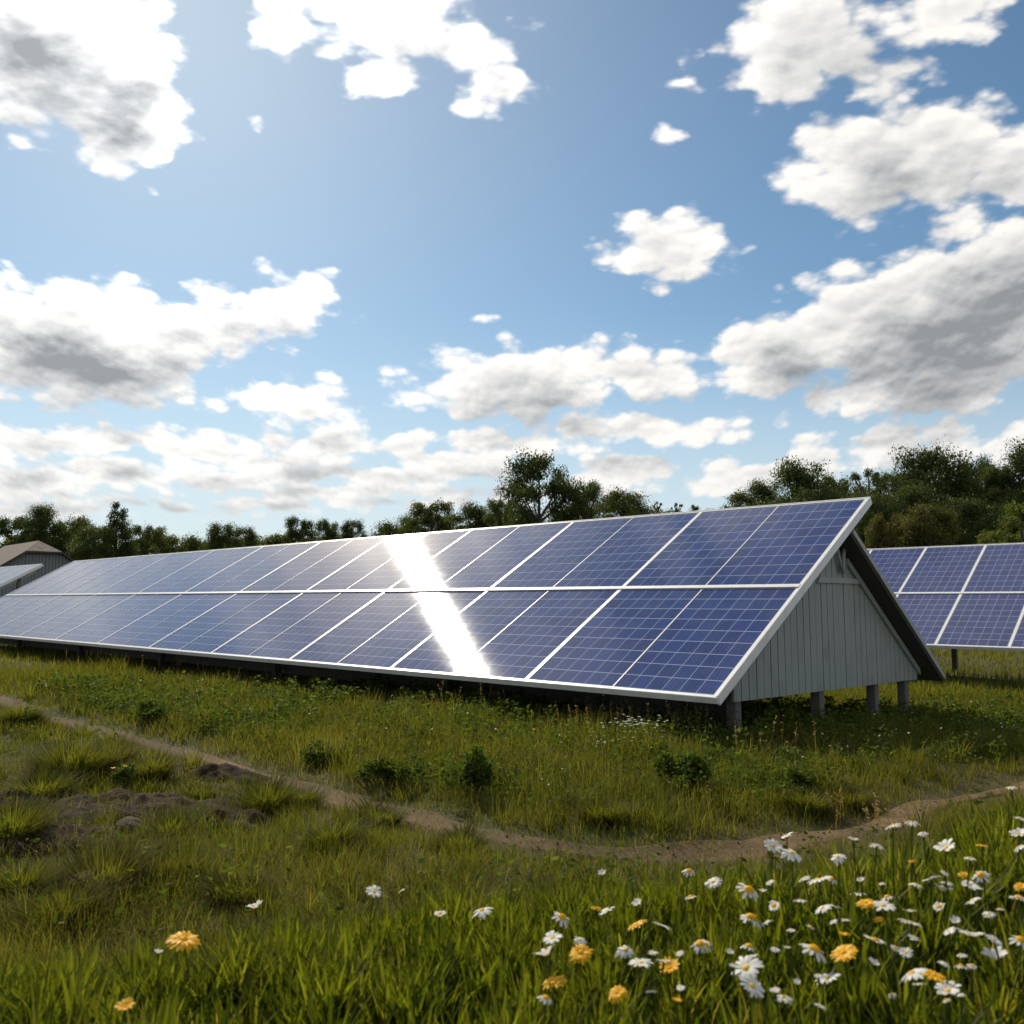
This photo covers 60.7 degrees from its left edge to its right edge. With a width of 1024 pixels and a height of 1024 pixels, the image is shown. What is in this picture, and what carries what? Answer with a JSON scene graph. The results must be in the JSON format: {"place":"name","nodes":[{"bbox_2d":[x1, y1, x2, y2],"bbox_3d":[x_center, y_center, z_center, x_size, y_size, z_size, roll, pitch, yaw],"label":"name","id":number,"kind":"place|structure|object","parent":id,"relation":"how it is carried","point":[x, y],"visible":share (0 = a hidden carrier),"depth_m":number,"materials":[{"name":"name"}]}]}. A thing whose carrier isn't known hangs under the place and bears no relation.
{"place":"outdoors","nodes":[
{"label":"outdoors","id":0,"kind":"place"},
{"bbox_2d":[0,644,1023,1023],"bbox_3d":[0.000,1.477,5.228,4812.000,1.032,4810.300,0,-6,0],"label":"ground","id":1,"kind":"structure","parent":0,"point":[748,834],"depth_m":4.56,"materials":[{"name":"green plant"}]},
{"bbox_2d":[0,514,33,565],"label":"tree","id":2,"kind":"object","parent":1,"relation":"on","point":[6,524],"visible":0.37,"depth_m":83.60,"materials":[{"name":"green plant"}]},
{"bbox_2d":[0,564,42,589],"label":"solar rack","id":3,"kind":"object","parent":1,"relation":"on","point":[10,575],"visible":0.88,"depth_m":24.95,"materials":[{"name":"white metal"}]},
{"bbox_2d":[0,541,74,597],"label":"barn","id":4,"kind":"structure","parent":1,"relation":"on","point":[50,558],"depth_m":60.03,"materials":[{"name":"grey metal"}]},
{"bbox_2d":[18,501,72,564],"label":"tree","id":5,"kind":"object","parent":1,"relation":"on","point":[39,521],"visible":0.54,"depth_m":79.43,"materials":[{"name":"green plant"}]},
{"bbox_2d":[46,512,94,560],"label":"tree","id":6,"kind":"object","parent":1,"relation":"on","point":[77,522],"visible":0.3,"depth_m":81.50,"materials":[{"name":"green plant"}]},
{"bbox_2d":[62,522,122,560],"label":"tree","id":7,"kind":"object","parent":1,"relation":"on","point":[87,550],"visible":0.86,"depth_m":77.15,"materials":[{"name":"green plant"}]},
{"bbox_2d":[99,500,140,557],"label":"tree","id":8,"kind":"object","parent":1,"relation":"on","point":[128,549],"visible":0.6,"depth_m":79.99,"materials":[{"name":"green plant"}]},
{"bbox_2d":[106,762,137,788],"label":"flowering weed","id":9,"kind":"object","parent":1,"relation":"on","point":[122,774],"visible":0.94,"depth_m":5.08,"materials":[{"name":"green plant"}]},
{"bbox_2d":[114,997,134,1023],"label":"daisy","id":10,"kind":"object","parent":1,"relation":"on","point":[125,1004],"visible":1,"depth_m":1.40,"materials":[{"name":"yellow plant"}]},
{"bbox_2d":[0,763,278,907],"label":"dirt","id":11,"kind":"structure","parent":1,"relation":"on","point":[48,835],"depth_m":4.31,"materials":[{"name":"soil"}]},
{"bbox_2d":[115,816,143,832],"bbox_3d":[-1.811,1.488,4.134,0.130,0.081,0.157,4,-7,-31],"label":"rock","id":12,"kind":"object","parent":11,"relation":"on","point":[130,821],"visible":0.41,"depth_m":4.10,"materials":[{"name":"grey stone"}]},
{"bbox_2d":[130,524,172,555],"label":"tree","id":13,"kind":"object","parent":1,"relation":"on","point":[151,534],"visible":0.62,"depth_m":85.42,"materials":[{"name":"green plant"}]},
{"bbox_2d":[135,699,171,725],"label":"shrub","id":14,"kind":"object","parent":1,"relation":"on","point":[149,709],"visible":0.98,"depth_m":7.72,"materials":[{"name":"green plant"}]},
{"bbox_2d":[150,533,188,553],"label":"tree","id":15,"kind":"object","parent":1,"relation":"on","point":[174,539],"visible":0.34,"depth_m":89.22,"materials":[{"name":"green plant"}]},
{"bbox_2d":[165,931,200,1002],"bbox_3d":[-0.654,0.935,1.726,0.067,0.192,0.069,0,-6,0],"label":"daisy","id":16,"kind":"object","parent":1,"relation":"on","point":[187,940],"visible":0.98,"depth_m":1.73,"materials":[{"name":"yellow plant"}]},
{"bbox_2d":[177,531,231,551],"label":"tree","id":17,"kind":"object","parent":1,"relation":"on","point":[193,544],"visible":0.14,"depth_m":90.35,"materials":[{"name":"green plant"}]},
{"bbox_2d":[196,520,245,550],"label":"tree","id":18,"kind":"object","parent":1,"relation":"on","point":[215,538],"visible":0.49,"depth_m":87.58,"materials":[{"name":"green plant"}]},
{"bbox_2d":[231,524,260,547],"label":"tree","id":19,"kind":"object","parent":1,"relation":"on","point":[251,537],"visible":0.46,"depth_m":91.88,"materials":[{"name":"green plant"}]},
{"bbox_2d":[254,531,303,545],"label":"tree","id":20,"kind":"object","parent":1,"relation":"on","point":[268,541],"visible":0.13,"depth_m":92.07,"materials":[{"name":"green plant"}]},
{"bbox_2d":[279,514,322,543],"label":"tree","id":21,"kind":"object","parent":1,"relation":"on","point":[305,529],"visible":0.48,"depth_m":83.86,"materials":[{"name":"green plant"}]},
{"bbox_2d":[299,739,342,765],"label":"shrub","id":22,"kind":"object","parent":1,"relation":"on","point":[315,753],"visible":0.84,"depth_m":5.85,"materials":[{"name":"green plant"}]},
{"bbox_2d":[314,518,339,540],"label":"tree","id":23,"kind":"object","parent":1,"relation":"on","point":[329,530],"visible":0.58,"depth_m":85.73,"materials":[{"name":"green plant"}]},
{"bbox_2d":[338,518,368,538],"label":"tree","id":24,"kind":"object","parent":1,"relation":"on","point":[349,531],"visible":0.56,"depth_m":85.84,"materials":[{"name":"green plant"}]},
{"bbox_2d":[366,885,380,943],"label":"daisy","id":25,"kind":"object","parent":1,"relation":"on","point":[373,891],"visible":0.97,"depth_m":1.98,"materials":[{"name":"white plant"}]},
{"bbox_2d":[353,754,428,787],"bbox_3d":[-0.750,1.572,5.254,0.469,0.229,0.301,-2,-6,22],"label":"shrub","id":26,"kind":"object","parent":1,"relation":"on","point":[380,768],"visible":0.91,"depth_m":5.23,"materials":[{"name":"green plant"}]},
{"bbox_2d":[366,517,428,536],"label":"tree","id":27,"kind":"object","parent":1,"relation":"on","point":[387,529],"visible":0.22,"depth_m":69.01,"materials":[{"name":"green plant"}]},
{"bbox_2d":[394,513,436,531],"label":"tree","id":28,"kind":"object","parent":1,"relation":"on","point":[423,522],"visible":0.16,"depth_m":71.89,"materials":[{"name":"green plant"}]},
{"bbox_2d":[398,497,457,533],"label":"tree","id":29,"kind":"object","parent":1,"relation":"on","point":[431,513],"visible":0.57,"depth_m":70.04,"materials":[{"name":"green plant"}]},
{"bbox_2d":[28,649,890,832],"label":"dry stalks","id":30,"kind":"object","parent":1,"relation":"on","point":[866,809],"visible":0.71,"depth_m":6.90,"materials":[{"name":"beige plant"}]},
{"bbox_2d":[439,743,496,801],"bbox_3d":[-0.216,1.465,4.856,0.258,0.347,0.374,-3,-7,29],"label":"shrub","id":31,"kind":"object","parent":1,"relation":"on","point":[475,767],"visible":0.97,"depth_m":4.85,"materials":[{"name":"green plant"}]},
{"bbox_2d":[0,497,945,736],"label":"solar shed","id":32,"kind":"structure","parent":1,"relation":"on","point":[725,612],"depth_m":9.47,"materials":[{"name":"blue glass"}]},
{"bbox_2d":[456,499,493,529],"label":"tree","id":33,"kind":"object","parent":1,"relation":"on","point":[473,514],"visible":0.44,"depth_m":73.58,"materials":[{"name":"green plant"}]},
{"bbox_2d":[481,497,516,526],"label":"tree","id":34,"kind":"object","parent":1,"relation":"on","point":[493,507],"visible":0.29,"depth_m":69.58,"materials":[{"name":"green plant"}]},
{"bbox_2d":[0,669,1023,962],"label":"herbs","id":35,"kind":"object","parent":1,"relation":"on","point":[852,711],"visible":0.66,"depth_m":7.00,"materials":[{"name":"green plant"}]},
{"bbox_2d":[0,791,1023,1023],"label":"lush grass","id":36,"kind":"structure","parent":1,"relation":"on","point":[348,981],"depth_m":1.74,"materials":[{"name":"green plant"}]},
{"bbox_2d":[10,710,1019,900],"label":"soil crumbs","id":37,"kind":"object","parent":1,"relation":"on","point":[255,826],"visible":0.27,"depth_m":4.12,"materials":[{"name":"brown soil"}]},
{"bbox_2d":[484,504,550,526],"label":"tree","id":38,"kind":"object","parent":1,"relation":"on","point":[497,517],"visible":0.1,"depth_m":69.15,"materials":[{"name":"green plant"}]},
{"bbox_2d":[492,447,587,525],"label":"tree","id":39,"kind":"object","parent":1,"relation":"on","point":[558,485],"visible":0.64,"depth_m":62.06,"materials":[{"name":"green plant"}]},
{"bbox_2d":[543,930,562,994],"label":"daisy","id":40,"kind":"object","parent":1,"relation":"on","point":[551,937],"visible":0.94,"depth_m":1.64,"materials":[{"name":"white plant"}]},
{"bbox_2d":[542,976,568,1023],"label":"daisy","id":41,"kind":"object","parent":1,"relation":"on","point":[554,982],"visible":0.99,"depth_m":1.52,"materials":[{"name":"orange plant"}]},
{"bbox_2d":[552,912,569,971],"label":"daisy","id":42,"kind":"object","parent":1,"relation":"on","point":[562,916],"visible":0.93,"depth_m":1.76,"materials":[{"name":"white plant"}]},
{"bbox_2d":[569,944,593,998],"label":"daisy","id":43,"kind":"object","parent":1,"relation":"on","point":[584,952],"visible":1,"depth_m":1.66,"materials":[{"name":"yellow plant"}]},
{"bbox_2d":[561,479,605,520],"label":"tree","id":44,"kind":"object","parent":1,"relation":"on","point":[584,510],"visible":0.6,"depth_m":62.83,"materials":[{"name":"green plant"}]},
{"bbox_2d":[588,726,636,753],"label":"flowering weed","id":45,"kind":"object","parent":1,"relation":"on","point":[614,740],"visible":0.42,"depth_m":6.00,"materials":[{"name":"green plant"}]},
{"bbox_2d":[608,985,628,1023],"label":"daisy","id":46,"kind":"object","parent":1,"relation":"on","point":[617,992],"visible":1,"depth_m":1.46,"materials":[{"name":"yellow plant"}]},
{"bbox_2d":[615,945,634,994],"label":"daisy","id":47,"kind":"object","parent":1,"relation":"on","point":[622,951],"visible":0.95,"depth_m":1.70,"materials":[{"name":"white plant"}]},
{"bbox_2d":[588,483,662,517],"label":"tree","id":48,"kind":"object","parent":1,"relation":"on","point":[618,502],"visible":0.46,"depth_m":65.51,"materials":[{"name":"green plant"}]},
{"bbox_2d":[601,714,677,740],"bbox_3d":[0.880,1.635,6.381,0.636,0.313,0.476,2,-6,-16],"label":"flowering weed","id":49,"kind":"object","parent":1,"relation":"on","point":[641,728],"visible":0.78,"depth_m":6.35,"materials":[{"name":"green plant"}]},
{"bbox_2d":[629,958,653,1023],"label":"daisy","id":50,"kind":"object","parent":1,"relation":"on","point":[642,962],"visible":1,"depth_m":1.58,"materials":[{"name":"white plant"}]},
{"bbox_2d":[634,738,673,759],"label":"weed","id":51,"kind":"object","parent":1,"relation":"on","point":[658,748],"visible":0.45,"depth_m":5.85,"materials":[{"name":"green plant"}]},
{"bbox_2d":[659,956,679,1010],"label":"daisy","id":52,"kind":"object","parent":1,"relation":"on","point":[670,967],"visible":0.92,"depth_m":1.62,"materials":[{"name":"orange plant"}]},
{"bbox_2d":[653,750,711,798],"bbox_3d":[0.960,1.491,4.895,0.326,0.304,0.334,0,-6,0],"label":"shrub","id":53,"kind":"object","parent":1,"relation":"on","point":[690,760],"visible":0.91,"depth_m":4.89,"materials":[{"name":"green plant"}]},
{"bbox_2d":[670,708,711,740],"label":"flowering weed","id":54,"kind":"object","parent":1,"relation":"on","point":[688,720],"visible":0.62,"depth_m":6.82,"materials":[{"name":"green plant"}]},
{"bbox_2d":[699,744,746,763],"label":"weed","id":55,"kind":"object","parent":1,"relation":"on","point":[711,750],"visible":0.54,"depth_m":5.77,"materials":[{"name":"green plant"}]},
{"bbox_2d":[720,486,756,508],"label":"tree","id":56,"kind":"object","parent":1,"relation":"on","point":[738,499],"visible":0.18,"depth_m":52.05,"materials":[{"name":"green plant"}]},
{"bbox_2d":[721,769,771,791],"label":"weed","id":57,"kind":"object","parent":1,"relation":"on","point":[749,775],"visible":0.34,"depth_m":5.07,"materials":[{"name":"green plant"}]},
{"bbox_2d":[731,955,763,1017],"bbox_3d":[0.411,0.878,1.520,0.045,0.194,0.057,5,-7,-38],"label":"daisy","id":58,"kind":"object","parent":1,"relation":"on","point":[747,965],"visible":0.9,"depth_m":1.52,"materials":[{"name":"white plant"}]},
{"bbox_2d":[736,883,758,912],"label":"daisy","id":59,"kind":"object","parent":1,"relation":"on","point":[750,891],"visible":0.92,"depth_m":1.92,"materials":[{"name":"white plant"}]},
{"bbox_2d":[739,973,764,1023],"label":"daisy","id":60,"kind":"object","parent":1,"relation":"on","point":[753,986],"visible":1,"depth_m":1.41,"materials":[{"name":"white plant"}]},
{"bbox_2d":[737,477,791,506],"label":"tree","id":61,"kind":"object","parent":1,"relation":"on","point":[758,489],"visible":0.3,"depth_m":49.90,"materials":[{"name":"green plant"}]},
{"bbox_2d":[764,839,782,891],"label":"daisy","id":62,"kind":"object","parent":1,"relation":"on","point":[773,844],"visible":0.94,"depth_m":2.07,"materials":[{"name":"white plant"}]},
{"bbox_2d":[780,848,801,919],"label":"daisy","id":63,"kind":"object","parent":1,"relation":"on","point":[791,853],"visible":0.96,"depth_m":1.96,"materials":[{"name":"white plant"}]},
{"bbox_2d":[779,745,803,766],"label":"flowering weed","id":64,"kind":"object","parent":1,"relation":"on","point":[785,751],"visible":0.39,"depth_m":5.67,"materials":[{"name":"green plant"}]},
{"bbox_2d":[779,765,817,795],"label":"shrub","id":65,"kind":"object","parent":1,"relation":"on","point":[793,777],"visible":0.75,"depth_m":4.94,"materials":[{"name":"green plant"}]},
{"bbox_2d":[752,455,846,505],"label":"tree","id":66,"kind":"object","parent":1,"relation":"on","point":[791,472],"visible":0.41,"depth_m":46.75,"materials":[{"name":"green plant"}]},
{"bbox_2d":[799,944,827,1013],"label":"daisy","id":67,"kind":"object","parent":1,"relation":"on","point":[814,949],"visible":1,"depth_m":1.54,"materials":[{"name":"white plant"}]},
{"bbox_2d":[787,482,861,502],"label":"tree","id":68,"kind":"object","parent":1,"relation":"on","point":[818,495],"visible":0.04,"depth_m":44.43,"materials":[{"name":"green plant"}]},
{"bbox_2d":[815,972,840,1023],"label":"daisy","id":69,"kind":"object","parent":1,"relation":"on","point":[826,977],"visible":0.85,"depth_m":1.50,"materials":[{"name":"white plant"}]},
{"bbox_2d":[831,854,846,910],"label":"daisy","id":70,"kind":"object","parent":1,"relation":"on","point":[837,858],"visible":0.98,"depth_m":1.95,"materials":[{"name":"white plant"}]},
{"bbox_2d":[818,470,870,495],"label":"tree","id":71,"kind":"object","parent":1,"relation":"on","point":[846,484],"visible":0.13,"depth_m":49.84,"materials":[{"name":"green plant"}]},
{"bbox_2d":[830,944,858,1020],"bbox_3d":[0.577,0.855,1.512,0.045,0.199,0.046,0,-6,0],"label":"daisy","id":72,"kind":"object","parent":1,"relation":"on","point":[844,953],"visible":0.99,"depth_m":1.52,"materials":[{"name":"yellow plant"}]},
{"bbox_2d":[856,899,874,963],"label":"daisy","id":73,"kind":"object","parent":1,"relation":"on","point":[865,904],"visible":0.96,"depth_m":1.71,"materials":[{"name":"yellow plant"}]},
{"bbox_2d":[849,465,889,503],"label":"tree","id":74,"kind":"object","parent":1,"relation":"on","point":[854,477],"visible":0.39,"depth_m":48.52,"materials":[{"name":"green plant"}]},
{"bbox_2d":[848,489,898,547],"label":"tree","id":75,"kind":"object","parent":1,"relation":"on","point":[866,517],"visible":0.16,"depth_m":40.38,"materials":[{"name":"green plant"}]},
{"bbox_2d":[873,900,895,958],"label":"daisy","id":76,"kind":"object","parent":1,"relation":"on","point":[883,905],"visible":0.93,"depth_m":1.72,"materials":[{"name":"white plant"}]},
{"bbox_2d":[860,511,913,548],"bbox_3d":[16.458,2.584,37.878,2.606,5.526,2.876,-3,-7,31],"label":"tree","id":77,"kind":"object","parent":1,"relation":"on","point":[886,536],"visible":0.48,"depth_m":38.05,"materials":[{"name":"green plant"}]},
{"bbox_2d":[862,468,911,513],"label":"tree","id":78,"kind":"object","parent":1,"relation":"on","point":[876,480],"visible":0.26,"depth_m":47.02,"materials":[{"name":"green plant"}]},
{"bbox_2d":[886,945,899,1023],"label":"daisy","id":79,"kind":"object","parent":1,"relation":"on","point":[895,948],"visible":0.98,"depth_m":1.48,"materials":[{"name":"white plant"}]},
{"bbox_2d":[898,947,912,1011],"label":"daisy","id":80,"kind":"object","parent":1,"relation":"on","point":[905,952],"visible":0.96,"depth_m":1.51,"materials":[{"name":"white plant"}]},
{"bbox_2d":[871,477,946,546],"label":"tree","id":81,"kind":"object","parent":1,"relation":"on","point":[913,495],"visible":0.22,"depth_m":40.55,"materials":[{"name":"green plant"}]},
{"bbox_2d":[899,968,927,1023],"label":"daisy","id":82,"kind":"object","parent":1,"relation":"on","point":[914,974],"visible":1,"depth_m":1.39,"materials":[{"name":"white plant"}]},
{"bbox_2d":[893,499,966,547],"bbox_3d":[17.644,2.297,36.860,3.199,5.894,3.530,2,-6,-22],"label":"tree","id":83,"kind":"object","parent":1,"relation":"on","point":[934,524],"visible":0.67,"depth_m":36.77,"materials":[{"name":"green plant"}]},
{"bbox_2d":[921,969,947,1020],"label":"daisy","id":84,"kind":"object","parent":1,"relation":"on","point":[934,976],"visible":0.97,"depth_m":1.41,"materials":[{"name":"yellow plant"}]},
{"bbox_2d":[877,434,992,545],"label":"tree","id":85,"kind":"object","parent":1,"relation":"on","point":[924,470],"visible":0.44,"depth_m":44.01,"materials":[{"name":"green plant"}]},
{"bbox_2d":[933,838,954,911],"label":"daisy","id":86,"kind":"object","parent":1,"relation":"on","point":[944,844],"visible":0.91,"depth_m":1.88,"materials":[{"name":"white plant"}]},
{"bbox_2d":[867,543,1023,681],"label":"solar rack","id":87,"kind":"object","parent":1,"relation":"on","point":[954,598],"visible":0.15,"depth_m":15.06,"materials":[{"name":"blue glass"}]},
{"bbox_2d":[934,980,960,1000],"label":"daisy","id":88,"kind":"object","parent":1,"relation":"on","point":[947,989],"visible":0.9,"depth_m":1.43,"materials":[{"name":"white plant"}]},
{"bbox_2d":[930,471,1004,544],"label":"tree","id":89,"kind":"object","parent":1,"relation":"on","point":[969,489],"visible":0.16,"depth_m":43.09,"materials":[{"name":"green plant"}]},
{"bbox_2d":[924,493,1012,545],"bbox_3d":[20.270,2.208,39.056,3.913,6.503,3.558,-4,-7,32],"label":"tree","id":90,"kind":"object","parent":1,"relation":"on","point":[972,510],"visible":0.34,"depth_m":38.97,"materials":[{"name":"green plant"}]},
{"bbox_2d":[956,928,984,1002],"bbox_3d":[0.796,0.824,1.506,0.045,0.206,0.045,-3,-7,28],"label":"daisy","id":91,"kind":"object","parent":1,"relation":"on","point":[974,935],"visible":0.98,"depth_m":1.51,"materials":[{"name":"white plant"}]},
{"bbox_2d":[972,871,990,916],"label":"daisy","id":92,"kind":"object","parent":1,"relation":"on","point":[980,875],"visible":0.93,"depth_m":1.83,"materials":[{"name":"white plant"}]},
{"bbox_2d":[954,450,1011,533],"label":"tree","id":93,"kind":"object","parent":1,"relation":"on","point":[981,464],"visible":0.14,"depth_m":44.84,"materials":[{"name":"green plant"}]},
{"bbox_2d":[980,946,1007,997],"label":"daisy","id":94,"kind":"object","parent":1,"relation":"on","point":[991,953],"visible":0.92,"depth_m":1.49,"materials":[{"name":"white plant"}]},
{"bbox_2d":[972,463,1023,535],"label":"tree","id":95,"kind":"object","parent":1,"relation":"on","point":[990,470],"visible":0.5,"depth_m":43.17,"materials":[{"name":"green plant"}]},
{"bbox_2d":[974,499,1023,544],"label":"tree","id":96,"kind":"object","parent":1,"relation":"on","point":[1015,517],"visible":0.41,"depth_m":34.29,"materials":[{"name":"green plant"}]},
{"bbox_2d":[986,935,1012,1023],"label":"daisy","id":97,"kind":"object","parent":1,"relation":"on","point":[995,940],"visible":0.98,"depth_m":1.47,"materials":[{"name":"white plant"}]},
{"bbox_2d":[988,436,1023,526],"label":"tree","id":98,"kind":"object","parent":1,"relation":"on","point":[1018,459],"visible":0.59,"depth_m":42.54,"materials":[{"name":"green plant"}]},
{"bbox_2d":[998,482,1023,536],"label":"tree","id":99,"kind":"object","parent":1,"relation":"on","point":[1018,494],"visible":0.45,"depth_m":41.87,"materials":[{"name":"green plant"}]},
{"bbox_2d":[1008,936,1023,999],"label":"daisy","id":100,"kind":"object","parent":1,"relation":"on","point":[1020,940],"visible":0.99,"depth_m":1.51,"materials":[{"name":"white plant"}]},
{"bbox_2d":[0,696,1023,866],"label":"path","id":101,"kind":"structure","parent":0,"point":[688,847],"depth_m":4.20,"materials":[{"name":"brown soil"}]},
{"bbox_2d":[0,643,1023,700],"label":"field grass","id":102,"kind":"structure","parent":0,"point":[7,654],"depth_m":14.73,"materials":[{"name":"green plant"}]},
{"bbox_2d":[0,0,1023,548],"label":"sky","id":103,"kind":"structure","parent":0,"point":[263,263],"materials":[{"name":"blue"}]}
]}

